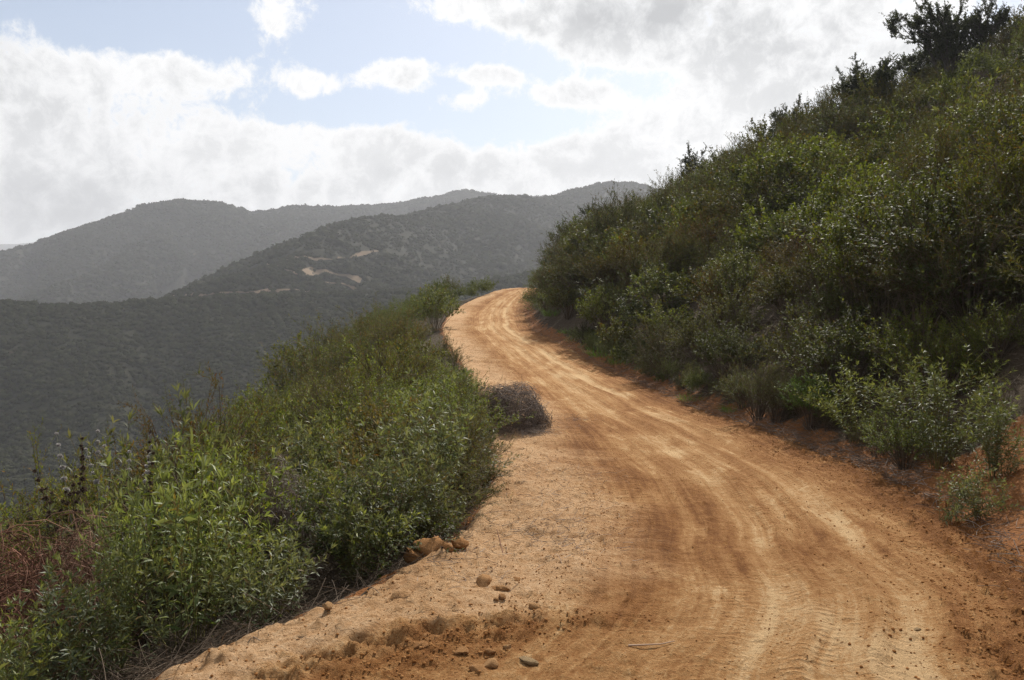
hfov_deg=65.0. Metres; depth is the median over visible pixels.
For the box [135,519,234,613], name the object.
leafy shrub
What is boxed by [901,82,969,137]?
feathery shrub
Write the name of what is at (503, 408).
dry bush
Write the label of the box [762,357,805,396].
feathery shrub
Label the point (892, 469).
dry litter
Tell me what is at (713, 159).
leaved shrub
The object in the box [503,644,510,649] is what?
earth clod
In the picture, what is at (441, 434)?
leafy shrub
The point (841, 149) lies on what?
leaved shrub
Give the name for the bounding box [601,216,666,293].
feathery shrub
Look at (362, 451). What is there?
leaved shrub
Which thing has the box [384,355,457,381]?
leaved shrub
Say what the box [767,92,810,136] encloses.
oak tree
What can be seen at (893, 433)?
leaved shrub
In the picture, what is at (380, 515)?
leafy shrub
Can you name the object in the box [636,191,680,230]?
leaved shrub
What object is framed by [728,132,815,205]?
leaved shrub
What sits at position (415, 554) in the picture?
earth block
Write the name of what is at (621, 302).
leafy shrub
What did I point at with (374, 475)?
feathery shrub
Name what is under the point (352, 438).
leaved shrub
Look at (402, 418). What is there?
leafy shrub
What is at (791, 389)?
feathery shrub
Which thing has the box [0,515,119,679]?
dry bush
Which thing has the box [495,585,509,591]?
earth clod
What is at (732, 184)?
leaved shrub
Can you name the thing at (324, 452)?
leafy shrub
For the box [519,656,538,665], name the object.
stone
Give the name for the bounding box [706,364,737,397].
feathery shrub
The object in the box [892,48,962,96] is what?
oak tree
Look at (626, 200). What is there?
feathery shrub
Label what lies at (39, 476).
feathery shrub
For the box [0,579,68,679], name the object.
leafy shrub
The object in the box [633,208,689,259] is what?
feathery shrub
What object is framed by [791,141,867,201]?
leaved shrub
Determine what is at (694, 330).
leaved shrub
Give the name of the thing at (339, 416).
leaved shrub
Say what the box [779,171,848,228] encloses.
feathery shrub
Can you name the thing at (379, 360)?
feathery shrub
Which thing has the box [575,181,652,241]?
feathery shrub
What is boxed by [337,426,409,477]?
leafy shrub
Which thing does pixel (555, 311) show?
grass tuft
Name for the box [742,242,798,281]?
leaved shrub
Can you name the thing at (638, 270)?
leaved shrub
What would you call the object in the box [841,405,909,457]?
feathery shrub
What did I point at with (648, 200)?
feathery shrub
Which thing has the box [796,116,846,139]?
leaved shrub
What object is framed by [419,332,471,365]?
feathery shrub
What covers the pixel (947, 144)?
feathery shrub
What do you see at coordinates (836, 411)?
leafy shrub
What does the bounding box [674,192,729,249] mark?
leaved shrub
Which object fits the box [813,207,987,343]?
feathery shrub
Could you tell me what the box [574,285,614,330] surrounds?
leaved shrub
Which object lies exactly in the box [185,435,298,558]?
leafy shrub
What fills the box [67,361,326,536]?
feathery shrub
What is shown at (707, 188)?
feathery shrub
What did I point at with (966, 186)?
feathery shrub
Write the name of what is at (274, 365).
leaved shrub
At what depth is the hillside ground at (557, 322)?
10.96 m
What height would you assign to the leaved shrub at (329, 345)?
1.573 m
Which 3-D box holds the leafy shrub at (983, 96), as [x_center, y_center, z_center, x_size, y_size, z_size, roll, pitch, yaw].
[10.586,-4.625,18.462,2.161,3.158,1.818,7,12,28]
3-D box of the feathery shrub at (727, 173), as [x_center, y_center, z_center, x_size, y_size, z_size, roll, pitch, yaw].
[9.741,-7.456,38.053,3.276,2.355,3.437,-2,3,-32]
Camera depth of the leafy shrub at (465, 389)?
13.40 m
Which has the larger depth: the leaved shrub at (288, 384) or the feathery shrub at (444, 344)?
the leaved shrub at (288, 384)
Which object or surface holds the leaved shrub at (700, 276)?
on the hillside ground at (557, 322)
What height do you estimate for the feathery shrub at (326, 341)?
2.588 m
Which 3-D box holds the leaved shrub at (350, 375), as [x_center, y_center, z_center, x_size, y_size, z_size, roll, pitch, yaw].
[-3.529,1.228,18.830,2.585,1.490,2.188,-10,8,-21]
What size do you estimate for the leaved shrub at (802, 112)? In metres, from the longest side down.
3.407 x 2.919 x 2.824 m
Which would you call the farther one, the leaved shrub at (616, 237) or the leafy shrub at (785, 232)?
the leaved shrub at (616, 237)
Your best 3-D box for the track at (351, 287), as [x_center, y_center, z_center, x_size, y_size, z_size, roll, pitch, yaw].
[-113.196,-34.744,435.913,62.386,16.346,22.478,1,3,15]
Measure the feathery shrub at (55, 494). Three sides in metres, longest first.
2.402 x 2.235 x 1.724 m
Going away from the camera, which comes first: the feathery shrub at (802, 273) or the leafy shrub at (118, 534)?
the leafy shrub at (118, 534)
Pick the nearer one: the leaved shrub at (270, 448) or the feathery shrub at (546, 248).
the leaved shrub at (270, 448)
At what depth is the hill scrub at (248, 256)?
802.01 m
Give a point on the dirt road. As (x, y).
(699, 530)
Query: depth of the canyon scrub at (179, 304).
309.79 m
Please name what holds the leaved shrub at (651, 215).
on the hillside ground at (557, 322)
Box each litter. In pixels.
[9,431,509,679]
[391,413,667,591]
[490,415,557,440]
[519,307,1023,591]
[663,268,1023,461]
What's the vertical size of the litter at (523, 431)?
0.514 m
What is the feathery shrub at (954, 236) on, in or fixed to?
on the hillside ground at (557, 322)
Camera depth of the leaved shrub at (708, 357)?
15.70 m
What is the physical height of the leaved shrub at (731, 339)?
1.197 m
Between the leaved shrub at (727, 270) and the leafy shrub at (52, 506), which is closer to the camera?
the leafy shrub at (52, 506)
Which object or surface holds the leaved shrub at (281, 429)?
on the canyon edge ground at (436, 335)
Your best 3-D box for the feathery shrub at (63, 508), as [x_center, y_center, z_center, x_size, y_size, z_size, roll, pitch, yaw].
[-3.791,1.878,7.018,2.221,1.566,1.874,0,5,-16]
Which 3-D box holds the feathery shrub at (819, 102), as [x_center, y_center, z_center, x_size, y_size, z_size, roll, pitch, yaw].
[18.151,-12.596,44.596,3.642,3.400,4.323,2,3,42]
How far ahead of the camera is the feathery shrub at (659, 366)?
18.97 m
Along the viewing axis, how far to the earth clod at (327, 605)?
4.10 m
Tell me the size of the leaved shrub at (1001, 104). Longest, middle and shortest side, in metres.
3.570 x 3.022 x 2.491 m
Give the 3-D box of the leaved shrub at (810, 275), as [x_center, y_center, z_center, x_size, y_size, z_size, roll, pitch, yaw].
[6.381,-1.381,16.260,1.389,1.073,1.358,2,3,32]
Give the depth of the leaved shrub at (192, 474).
5.49 m
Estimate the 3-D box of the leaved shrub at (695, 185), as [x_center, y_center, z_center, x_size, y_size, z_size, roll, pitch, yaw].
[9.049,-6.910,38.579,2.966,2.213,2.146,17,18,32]
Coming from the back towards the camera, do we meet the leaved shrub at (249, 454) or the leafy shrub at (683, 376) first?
the leafy shrub at (683, 376)
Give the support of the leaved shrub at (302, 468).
on the canyon edge ground at (436, 335)
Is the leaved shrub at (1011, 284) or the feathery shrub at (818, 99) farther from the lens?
the feathery shrub at (818, 99)
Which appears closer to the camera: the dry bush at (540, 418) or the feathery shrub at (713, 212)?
the dry bush at (540, 418)
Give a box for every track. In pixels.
[173,288,307,295]
[267,263,355,288]
[286,250,377,260]
[302,267,361,282]
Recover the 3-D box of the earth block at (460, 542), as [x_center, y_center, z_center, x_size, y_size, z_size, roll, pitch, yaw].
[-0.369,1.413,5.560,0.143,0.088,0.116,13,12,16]
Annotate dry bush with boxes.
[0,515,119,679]
[4,498,166,678]
[468,379,558,430]
[470,392,523,425]
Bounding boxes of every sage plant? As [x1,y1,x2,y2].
[3,475,85,584]
[16,469,113,564]
[27,430,160,576]
[84,431,190,612]
[112,517,188,646]
[278,429,331,473]
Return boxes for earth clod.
[322,601,332,609]
[414,640,428,648]
[454,646,468,654]
[469,664,486,672]
[476,573,491,586]
[483,658,498,668]
[484,648,495,654]
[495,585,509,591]
[498,593,505,599]
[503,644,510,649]
[528,603,541,609]
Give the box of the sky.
[0,0,1023,243]
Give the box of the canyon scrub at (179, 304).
[0,250,544,527]
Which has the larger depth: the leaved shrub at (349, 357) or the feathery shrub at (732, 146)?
the feathery shrub at (732, 146)
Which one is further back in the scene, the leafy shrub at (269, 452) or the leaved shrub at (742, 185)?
the leaved shrub at (742, 185)
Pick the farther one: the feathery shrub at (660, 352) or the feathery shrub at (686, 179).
the feathery shrub at (686, 179)
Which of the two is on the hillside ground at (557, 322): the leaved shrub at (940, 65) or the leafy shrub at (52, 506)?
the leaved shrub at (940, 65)
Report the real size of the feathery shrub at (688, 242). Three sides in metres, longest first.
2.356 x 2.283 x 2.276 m
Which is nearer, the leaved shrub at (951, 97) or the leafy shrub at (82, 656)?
the leafy shrub at (82, 656)
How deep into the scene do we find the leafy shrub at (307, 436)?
8.54 m
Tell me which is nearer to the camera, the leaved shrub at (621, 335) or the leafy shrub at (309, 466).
the leafy shrub at (309, 466)
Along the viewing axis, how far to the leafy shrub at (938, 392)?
7.96 m
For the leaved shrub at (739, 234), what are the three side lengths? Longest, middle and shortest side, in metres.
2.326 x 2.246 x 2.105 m
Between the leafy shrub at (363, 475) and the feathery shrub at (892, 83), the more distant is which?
the feathery shrub at (892, 83)
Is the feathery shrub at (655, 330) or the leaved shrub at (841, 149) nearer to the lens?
the feathery shrub at (655, 330)
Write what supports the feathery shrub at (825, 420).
on the hillside ground at (557, 322)
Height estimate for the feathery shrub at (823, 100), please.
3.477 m
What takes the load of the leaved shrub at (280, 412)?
on the canyon edge ground at (436, 335)
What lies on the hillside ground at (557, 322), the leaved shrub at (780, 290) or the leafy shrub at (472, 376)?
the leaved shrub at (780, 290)
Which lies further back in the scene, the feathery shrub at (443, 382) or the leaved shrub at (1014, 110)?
the leaved shrub at (1014, 110)
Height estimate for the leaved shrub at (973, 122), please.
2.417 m
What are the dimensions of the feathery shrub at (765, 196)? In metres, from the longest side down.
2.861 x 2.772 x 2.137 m
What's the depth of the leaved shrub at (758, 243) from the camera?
22.30 m
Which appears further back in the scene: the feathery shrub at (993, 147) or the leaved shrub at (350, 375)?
the leaved shrub at (350, 375)
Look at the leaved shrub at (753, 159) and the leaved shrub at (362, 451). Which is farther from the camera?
the leaved shrub at (753, 159)
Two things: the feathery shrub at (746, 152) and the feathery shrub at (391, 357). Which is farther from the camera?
the feathery shrub at (746, 152)
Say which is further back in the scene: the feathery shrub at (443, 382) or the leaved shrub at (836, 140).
the leaved shrub at (836, 140)
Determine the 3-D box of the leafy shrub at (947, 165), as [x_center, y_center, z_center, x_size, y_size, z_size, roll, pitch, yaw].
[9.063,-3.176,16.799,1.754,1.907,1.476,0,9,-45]
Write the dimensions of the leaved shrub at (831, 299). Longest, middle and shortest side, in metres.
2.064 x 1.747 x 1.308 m
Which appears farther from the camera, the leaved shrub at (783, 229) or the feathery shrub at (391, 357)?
the leaved shrub at (783, 229)
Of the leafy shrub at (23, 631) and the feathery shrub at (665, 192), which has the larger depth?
the feathery shrub at (665, 192)
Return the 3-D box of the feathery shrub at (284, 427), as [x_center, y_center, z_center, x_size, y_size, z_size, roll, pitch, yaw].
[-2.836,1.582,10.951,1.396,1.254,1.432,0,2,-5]
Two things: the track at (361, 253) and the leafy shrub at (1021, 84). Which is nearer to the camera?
the leafy shrub at (1021, 84)
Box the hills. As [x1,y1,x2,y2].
[0,183,649,530]
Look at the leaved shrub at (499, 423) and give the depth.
10.23 m
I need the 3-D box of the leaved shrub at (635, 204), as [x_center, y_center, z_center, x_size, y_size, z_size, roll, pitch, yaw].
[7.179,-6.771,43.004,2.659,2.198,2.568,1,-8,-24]
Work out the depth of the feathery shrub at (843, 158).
26.47 m
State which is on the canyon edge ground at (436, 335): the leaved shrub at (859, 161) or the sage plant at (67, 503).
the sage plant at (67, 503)
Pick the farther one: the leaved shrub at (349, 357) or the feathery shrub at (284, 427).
the leaved shrub at (349, 357)
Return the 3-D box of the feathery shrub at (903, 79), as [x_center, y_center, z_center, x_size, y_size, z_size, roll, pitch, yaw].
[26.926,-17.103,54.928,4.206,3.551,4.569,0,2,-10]
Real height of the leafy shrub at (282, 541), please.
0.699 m
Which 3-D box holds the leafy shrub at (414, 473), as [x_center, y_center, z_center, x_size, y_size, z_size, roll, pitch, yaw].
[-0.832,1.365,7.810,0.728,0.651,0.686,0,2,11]
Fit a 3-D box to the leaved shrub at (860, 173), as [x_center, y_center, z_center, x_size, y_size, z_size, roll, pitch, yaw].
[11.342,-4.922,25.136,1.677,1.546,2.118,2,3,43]
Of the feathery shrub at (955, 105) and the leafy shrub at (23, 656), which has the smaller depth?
the leafy shrub at (23, 656)
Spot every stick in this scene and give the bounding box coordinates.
[496,529,503,552]
[628,641,673,646]
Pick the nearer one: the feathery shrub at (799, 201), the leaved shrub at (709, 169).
the feathery shrub at (799, 201)
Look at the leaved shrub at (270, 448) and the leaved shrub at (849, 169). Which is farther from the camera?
the leaved shrub at (849, 169)
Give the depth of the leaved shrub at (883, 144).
25.52 m
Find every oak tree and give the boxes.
[675,141,714,180]
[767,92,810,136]
[829,52,916,111]
[830,52,876,126]
[881,0,993,81]
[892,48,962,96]
[948,0,1019,66]
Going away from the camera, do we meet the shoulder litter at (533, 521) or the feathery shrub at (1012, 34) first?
the shoulder litter at (533, 521)
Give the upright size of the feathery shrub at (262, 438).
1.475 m
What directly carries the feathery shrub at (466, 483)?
on the canyon edge ground at (436, 335)
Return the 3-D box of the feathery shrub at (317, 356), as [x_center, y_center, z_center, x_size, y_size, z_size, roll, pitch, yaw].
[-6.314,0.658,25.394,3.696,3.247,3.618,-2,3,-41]
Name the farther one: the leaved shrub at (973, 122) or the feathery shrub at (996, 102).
the feathery shrub at (996, 102)
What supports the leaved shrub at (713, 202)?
on the hillside ground at (557, 322)
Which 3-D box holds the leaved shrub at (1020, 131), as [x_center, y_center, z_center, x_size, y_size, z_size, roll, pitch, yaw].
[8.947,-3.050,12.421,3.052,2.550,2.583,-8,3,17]
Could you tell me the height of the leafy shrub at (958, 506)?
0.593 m
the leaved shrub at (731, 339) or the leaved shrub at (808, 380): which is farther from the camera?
the leaved shrub at (731, 339)
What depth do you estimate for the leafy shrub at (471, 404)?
10.90 m
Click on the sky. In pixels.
(108, 107)
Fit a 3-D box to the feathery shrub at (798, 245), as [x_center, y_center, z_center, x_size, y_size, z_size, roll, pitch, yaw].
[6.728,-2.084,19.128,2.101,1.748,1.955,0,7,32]
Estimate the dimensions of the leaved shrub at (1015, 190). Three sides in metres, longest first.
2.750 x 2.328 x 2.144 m
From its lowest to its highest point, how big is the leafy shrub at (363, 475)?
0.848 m
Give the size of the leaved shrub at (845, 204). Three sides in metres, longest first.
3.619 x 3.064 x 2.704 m
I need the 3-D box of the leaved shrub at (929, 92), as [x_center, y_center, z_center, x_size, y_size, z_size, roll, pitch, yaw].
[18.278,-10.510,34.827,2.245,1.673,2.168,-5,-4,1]
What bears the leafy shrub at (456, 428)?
on the canyon edge ground at (436, 335)
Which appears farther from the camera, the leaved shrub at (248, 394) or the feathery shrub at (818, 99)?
the feathery shrub at (818, 99)
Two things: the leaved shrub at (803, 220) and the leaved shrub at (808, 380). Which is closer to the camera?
the leaved shrub at (808, 380)
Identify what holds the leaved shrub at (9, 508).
on the canyon edge ground at (436, 335)
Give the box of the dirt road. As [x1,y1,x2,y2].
[157,288,1023,679]
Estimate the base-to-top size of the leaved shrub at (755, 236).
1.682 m
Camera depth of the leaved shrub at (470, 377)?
16.48 m
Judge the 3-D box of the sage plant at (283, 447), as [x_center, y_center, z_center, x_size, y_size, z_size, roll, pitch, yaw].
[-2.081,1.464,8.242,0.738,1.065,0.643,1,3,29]
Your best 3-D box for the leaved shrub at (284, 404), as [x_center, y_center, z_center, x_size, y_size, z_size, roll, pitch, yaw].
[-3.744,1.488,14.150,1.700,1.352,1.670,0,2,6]
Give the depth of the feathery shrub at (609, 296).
26.43 m
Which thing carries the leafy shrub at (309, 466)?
on the canyon edge ground at (436, 335)
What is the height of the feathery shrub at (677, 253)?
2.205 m
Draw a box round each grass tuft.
[541,305,563,316]
[583,342,607,357]
[605,353,630,365]
[676,392,706,401]
[718,404,736,411]
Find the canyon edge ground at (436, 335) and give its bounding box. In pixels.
[75,294,494,679]
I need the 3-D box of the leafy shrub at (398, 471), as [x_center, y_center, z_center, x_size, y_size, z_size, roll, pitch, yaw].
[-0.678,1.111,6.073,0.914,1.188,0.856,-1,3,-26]
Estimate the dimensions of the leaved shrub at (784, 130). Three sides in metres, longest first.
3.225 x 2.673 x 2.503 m
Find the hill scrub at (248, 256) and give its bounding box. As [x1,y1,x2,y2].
[0,180,660,303]
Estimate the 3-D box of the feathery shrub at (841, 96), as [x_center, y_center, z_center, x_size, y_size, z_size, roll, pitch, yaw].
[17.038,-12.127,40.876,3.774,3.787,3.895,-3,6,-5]
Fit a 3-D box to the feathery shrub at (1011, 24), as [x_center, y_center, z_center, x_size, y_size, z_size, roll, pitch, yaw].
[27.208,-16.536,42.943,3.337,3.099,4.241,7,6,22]
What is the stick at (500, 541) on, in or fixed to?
on the dirt road
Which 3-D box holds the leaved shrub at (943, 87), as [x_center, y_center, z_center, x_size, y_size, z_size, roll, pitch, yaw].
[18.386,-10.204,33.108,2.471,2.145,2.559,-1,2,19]
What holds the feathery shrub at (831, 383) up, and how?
on the hillside ground at (557, 322)
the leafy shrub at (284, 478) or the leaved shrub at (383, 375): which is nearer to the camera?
the leafy shrub at (284, 478)
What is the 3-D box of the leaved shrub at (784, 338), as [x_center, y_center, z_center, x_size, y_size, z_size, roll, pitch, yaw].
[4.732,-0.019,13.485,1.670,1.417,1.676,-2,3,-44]
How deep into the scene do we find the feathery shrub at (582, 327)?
28.15 m
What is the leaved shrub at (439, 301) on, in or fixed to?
on the canyon edge ground at (436, 335)
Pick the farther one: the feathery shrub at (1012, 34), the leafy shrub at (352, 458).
the feathery shrub at (1012, 34)
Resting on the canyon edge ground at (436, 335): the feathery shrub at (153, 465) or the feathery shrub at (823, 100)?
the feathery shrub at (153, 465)
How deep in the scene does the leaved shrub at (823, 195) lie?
21.30 m
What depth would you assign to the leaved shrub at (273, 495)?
6.52 m
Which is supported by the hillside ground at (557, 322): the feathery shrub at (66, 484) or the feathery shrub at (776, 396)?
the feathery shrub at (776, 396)
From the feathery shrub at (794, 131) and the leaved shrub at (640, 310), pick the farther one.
the feathery shrub at (794, 131)
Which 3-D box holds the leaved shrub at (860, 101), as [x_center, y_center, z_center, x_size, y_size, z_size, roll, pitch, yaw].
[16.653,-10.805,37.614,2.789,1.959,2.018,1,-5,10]
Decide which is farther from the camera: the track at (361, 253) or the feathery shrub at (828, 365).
the track at (361, 253)
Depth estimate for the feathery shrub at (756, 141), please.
43.15 m
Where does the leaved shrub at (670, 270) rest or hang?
on the hillside ground at (557, 322)
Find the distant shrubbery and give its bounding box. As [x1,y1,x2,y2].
[247,23,1023,434]
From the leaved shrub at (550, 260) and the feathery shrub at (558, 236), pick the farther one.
the feathery shrub at (558, 236)
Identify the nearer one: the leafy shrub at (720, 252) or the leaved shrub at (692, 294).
the leaved shrub at (692, 294)
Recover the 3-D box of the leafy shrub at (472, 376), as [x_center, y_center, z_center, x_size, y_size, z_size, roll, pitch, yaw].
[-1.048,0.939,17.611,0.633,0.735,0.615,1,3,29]
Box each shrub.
[0,416,154,591]
[0,433,140,541]
[0,435,215,602]
[0,465,100,568]
[0,475,159,589]
[0,501,46,596]
[0,551,140,679]
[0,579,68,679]
[0,594,95,679]
[0,644,41,679]
[1,461,155,587]
[2,466,153,534]
[8,499,148,600]
[11,515,170,679]
[36,415,162,534]
[38,493,162,599]
[44,466,158,672]
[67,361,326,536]
[86,380,245,611]
[93,417,342,619]
[93,431,226,593]
[97,400,303,652]
[99,435,204,491]
[106,350,319,503]
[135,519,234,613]
[140,604,194,646]
[144,456,312,541]
[146,483,265,631]
[170,447,270,596]
[176,503,313,632]
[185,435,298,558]
[188,404,272,447]
[193,502,336,621]
[207,378,336,450]
[215,413,309,460]
[217,435,299,480]
[223,380,278,419]
[223,462,327,539]
[224,425,344,566]
[224,449,326,597]
[229,396,297,446]
[236,399,338,482]
[236,546,305,613]
[239,432,330,482]
[242,362,332,434]
[244,389,354,490]
[244,452,354,532]
[249,389,309,425]
[251,368,304,394]
[254,310,364,390]
[254,329,339,387]
[254,413,360,470]
[261,412,329,450]
[270,451,468,579]
[274,348,411,447]
[274,369,306,396]
[279,362,386,433]
[279,370,332,402]
[280,461,355,497]
[286,408,351,470]
[287,450,361,541]
[289,416,352,448]
[290,404,365,447]
[291,416,366,505]
[291,436,346,518]
[292,433,492,557]
[303,340,358,368]
[303,442,387,551]
[305,386,479,470]
[308,317,354,350]
[310,311,490,397]
[312,367,425,451]
[315,482,406,586]
[317,465,364,549]
[317,471,430,581]
[319,362,379,391]
[321,317,356,346]
[323,381,407,455]
[325,421,412,503]
[325,445,416,529]
[328,292,413,357]
[333,338,392,370]
[333,430,386,477]
[336,365,434,419]
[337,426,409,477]
[340,336,404,379]
[352,390,444,489]
[353,339,445,390]
[357,384,493,440]
[358,427,512,532]
[359,368,480,519]
[360,410,479,555]
[361,401,513,502]
[369,301,410,324]
[369,304,402,334]
[369,402,462,477]
[373,304,439,349]
[373,313,432,355]
[376,365,475,416]
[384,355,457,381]
[385,329,452,367]
[385,370,431,397]
[387,472,465,540]
[390,451,455,502]
[392,407,477,484]
[393,355,434,375]
[393,373,488,416]
[399,473,469,542]
[401,383,530,490]
[402,349,460,377]
[404,282,465,331]
[404,410,475,455]
[405,366,474,394]
[414,373,533,441]
[417,370,480,402]
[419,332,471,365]
[420,362,488,394]
[430,369,517,428]
[436,274,466,300]
[436,389,496,416]
[438,374,481,403]
[440,346,473,367]
[442,388,494,465]
[450,406,504,467]
[451,443,520,492]
[459,368,480,386]
[522,261,555,288]
[522,283,559,315]
[528,266,558,296]
[537,223,559,261]
[537,260,581,291]
[538,242,564,267]
[540,220,579,251]
[540,225,599,285]
[541,235,609,301]
[543,279,586,319]
[545,250,597,291]
[548,213,584,241]
[559,203,609,237]
[559,220,623,277]
[561,239,616,288]
[562,209,617,247]
[563,223,609,258]
[566,319,598,344]
[570,241,647,294]
[574,210,620,236]
[574,272,628,314]
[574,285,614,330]
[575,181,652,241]
[575,270,649,327]
[577,198,612,218]
[578,181,641,235]
[580,178,660,241]
[584,225,632,273]
[594,309,645,355]
[597,230,659,285]
[598,284,652,331]
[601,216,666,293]
[601,227,651,287]
[605,211,662,246]
[607,187,643,209]
[609,218,662,254]
[611,191,630,210]
[615,293,681,333]
[616,252,671,292]
[617,191,655,215]
[620,201,665,234]
[620,319,705,374]
[622,263,694,307]
[628,192,670,219]
[628,292,702,361]
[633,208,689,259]
[633,297,701,338]
[634,348,658,376]
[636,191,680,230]
[637,165,713,209]
[638,354,681,378]
[639,191,699,245]
[639,249,697,294]
[640,164,682,198]
[641,227,704,291]
[644,226,697,262]
[646,189,694,217]
[652,199,709,257]
[655,213,712,268]
[657,193,694,229]
[658,201,736,269]
[659,165,723,202]
[659,272,696,311]
[659,311,734,360]
[660,210,733,253]
[664,170,695,191]
[669,368,685,389]
[670,261,753,310]
[671,180,749,216]
[671,188,731,207]
[672,218,738,271]
[672,264,697,295]
[674,175,719,198]
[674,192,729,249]
[677,157,734,191]
[677,180,762,238]
[679,360,699,394]
[683,179,719,201]
[685,158,737,188]
[685,183,749,250]
[685,227,761,294]
[685,261,762,319]
[686,145,750,185]
[686,280,772,345]
[687,319,771,383]
[690,235,781,321]
[691,181,765,240]
[693,156,731,182]
[695,130,755,165]
[696,249,772,301]
[697,341,801,421]
[700,155,763,206]
[700,239,746,264]
[700,317,777,375]
[704,195,771,262]
[704,234,766,265]
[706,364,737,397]
[707,248,770,274]
[708,145,829,220]
[708,270,757,313]
[710,369,770,409]
[711,370,751,401]
[712,147,747,183]
[716,121,772,166]
[719,168,761,207]
[723,195,800,265]
[726,168,772,200]
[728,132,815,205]
[728,135,775,169]
[729,191,812,230]
[731,260,830,325]
[734,300,845,377]
[736,131,770,150]
[737,113,776,150]
[737,173,784,207]
[737,252,834,310]
[738,133,844,187]
[740,365,801,422]
[741,217,843,281]
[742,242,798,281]
[745,198,814,260]
[745,216,888,319]
[746,205,801,253]
[747,133,850,190]
[752,130,830,166]
[753,173,838,218]
[755,124,836,163]
[759,207,823,252]
[760,116,788,142]
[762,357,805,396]
[763,376,788,407]
[765,357,836,416]
[766,162,813,215]
[766,204,822,260]
[767,114,814,142]
[770,296,920,393]
[770,318,867,385]
[771,97,822,143]
[771,220,839,283]
[772,141,871,219]
[774,101,847,135]
[774,367,860,430]
[777,113,826,146]
[777,272,883,340]
[779,159,938,304]
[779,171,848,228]
[780,190,848,244]
[781,103,815,123]
[783,181,917,329]
[784,372,839,412]
[786,88,877,142]
[788,252,843,295]
[788,369,833,390]
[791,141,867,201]
[793,161,866,232]
[793,355,927,443]
[794,131,855,171]
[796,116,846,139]
[796,121,857,151]
[798,372,874,416]
[799,86,836,116]
[801,81,851,128]
[802,397,849,431]
[806,85,841,117]
[807,104,857,140]
[807,202,875,249]
[809,139,855,159]
[811,172,854,202]
[811,234,922,331]
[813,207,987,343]
[814,69,884,134]
[815,132,856,152]
[816,107,1020,211]
[816,127,890,168]
[816,140,1023,315]
[820,150,908,207]
[820,169,1023,334]
[827,93,902,142]
[828,146,903,211]
[835,134,892,167]
[840,291,988,390]
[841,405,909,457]
[842,85,892,118]
[842,159,882,184]
[843,186,1023,341]
[844,64,928,121]
[848,101,946,145]
[849,101,1023,264]
[849,139,905,171]
[851,92,915,138]
[851,163,959,226]
[855,164,924,204]
[856,122,921,170]
[857,404,963,469]
[862,137,955,188]
[864,80,940,139]
[864,86,934,131]
[865,120,934,173]
[865,323,1023,470]
[870,319,1002,406]
[877,120,923,149]
[880,135,929,182]
[883,74,915,105]
[884,184,1019,291]
[884,424,920,457]
[890,120,939,157]
[891,137,934,201]
[893,70,916,93]
[898,67,934,96]
[900,62,959,102]
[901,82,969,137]
[902,110,958,146]
[904,66,954,95]
[906,77,965,116]
[908,98,990,139]
[910,127,969,172]
[917,78,1021,174]
[918,146,1018,238]
[920,144,971,194]
[922,52,973,77]
[923,67,1017,162]
[926,57,992,112]
[931,89,1023,176]
[933,136,1023,263]
[933,294,1023,365]
[934,75,1023,126]
[935,462,1023,525]
[940,108,1023,231]
[945,86,988,121]
[945,373,1023,481]
[946,65,1022,117]
[946,456,1014,519]
[953,78,1023,135]
[956,101,1023,174]
[959,148,1023,296]
[962,233,1021,298]
[963,419,1023,477]
[975,84,1022,115]
[975,246,1023,311]
[977,43,1002,77]
[978,23,1021,71]
[984,69,1023,119]
[984,111,1023,180]
[985,207,1023,284]
[993,4,1023,55]
[995,102,1022,121]
[997,0,1023,46]
[997,21,1022,56]
[999,42,1023,70]
[1006,78,1023,97]
[1010,62,1023,88]
[1012,32,1023,53]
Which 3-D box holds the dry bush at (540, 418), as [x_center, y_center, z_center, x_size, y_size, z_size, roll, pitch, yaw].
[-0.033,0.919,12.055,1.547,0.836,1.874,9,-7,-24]
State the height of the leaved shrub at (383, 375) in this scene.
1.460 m
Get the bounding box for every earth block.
[403,547,423,563]
[413,536,453,556]
[450,537,468,549]
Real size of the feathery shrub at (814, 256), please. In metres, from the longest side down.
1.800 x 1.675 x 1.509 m
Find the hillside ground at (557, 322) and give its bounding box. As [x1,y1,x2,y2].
[525,54,1023,562]
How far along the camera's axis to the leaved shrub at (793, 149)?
29.04 m
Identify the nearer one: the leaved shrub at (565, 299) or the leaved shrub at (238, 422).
the leaved shrub at (238, 422)
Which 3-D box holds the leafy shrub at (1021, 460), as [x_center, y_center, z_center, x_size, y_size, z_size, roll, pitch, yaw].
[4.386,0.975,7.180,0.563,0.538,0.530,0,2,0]
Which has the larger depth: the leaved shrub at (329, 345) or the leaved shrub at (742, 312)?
the leaved shrub at (329, 345)
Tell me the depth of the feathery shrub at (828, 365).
12.51 m
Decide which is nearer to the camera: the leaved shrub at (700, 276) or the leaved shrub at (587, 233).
the leaved shrub at (700, 276)
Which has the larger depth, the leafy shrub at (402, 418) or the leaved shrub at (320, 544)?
the leafy shrub at (402, 418)
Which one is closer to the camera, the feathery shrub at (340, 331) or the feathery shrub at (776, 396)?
the feathery shrub at (776, 396)
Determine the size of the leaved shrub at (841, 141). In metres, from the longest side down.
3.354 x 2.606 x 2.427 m
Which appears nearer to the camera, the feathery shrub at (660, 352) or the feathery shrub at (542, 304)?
the feathery shrub at (660, 352)
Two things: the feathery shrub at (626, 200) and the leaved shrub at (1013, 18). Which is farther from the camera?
the feathery shrub at (626, 200)
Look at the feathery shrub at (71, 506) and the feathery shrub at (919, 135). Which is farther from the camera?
the feathery shrub at (919, 135)

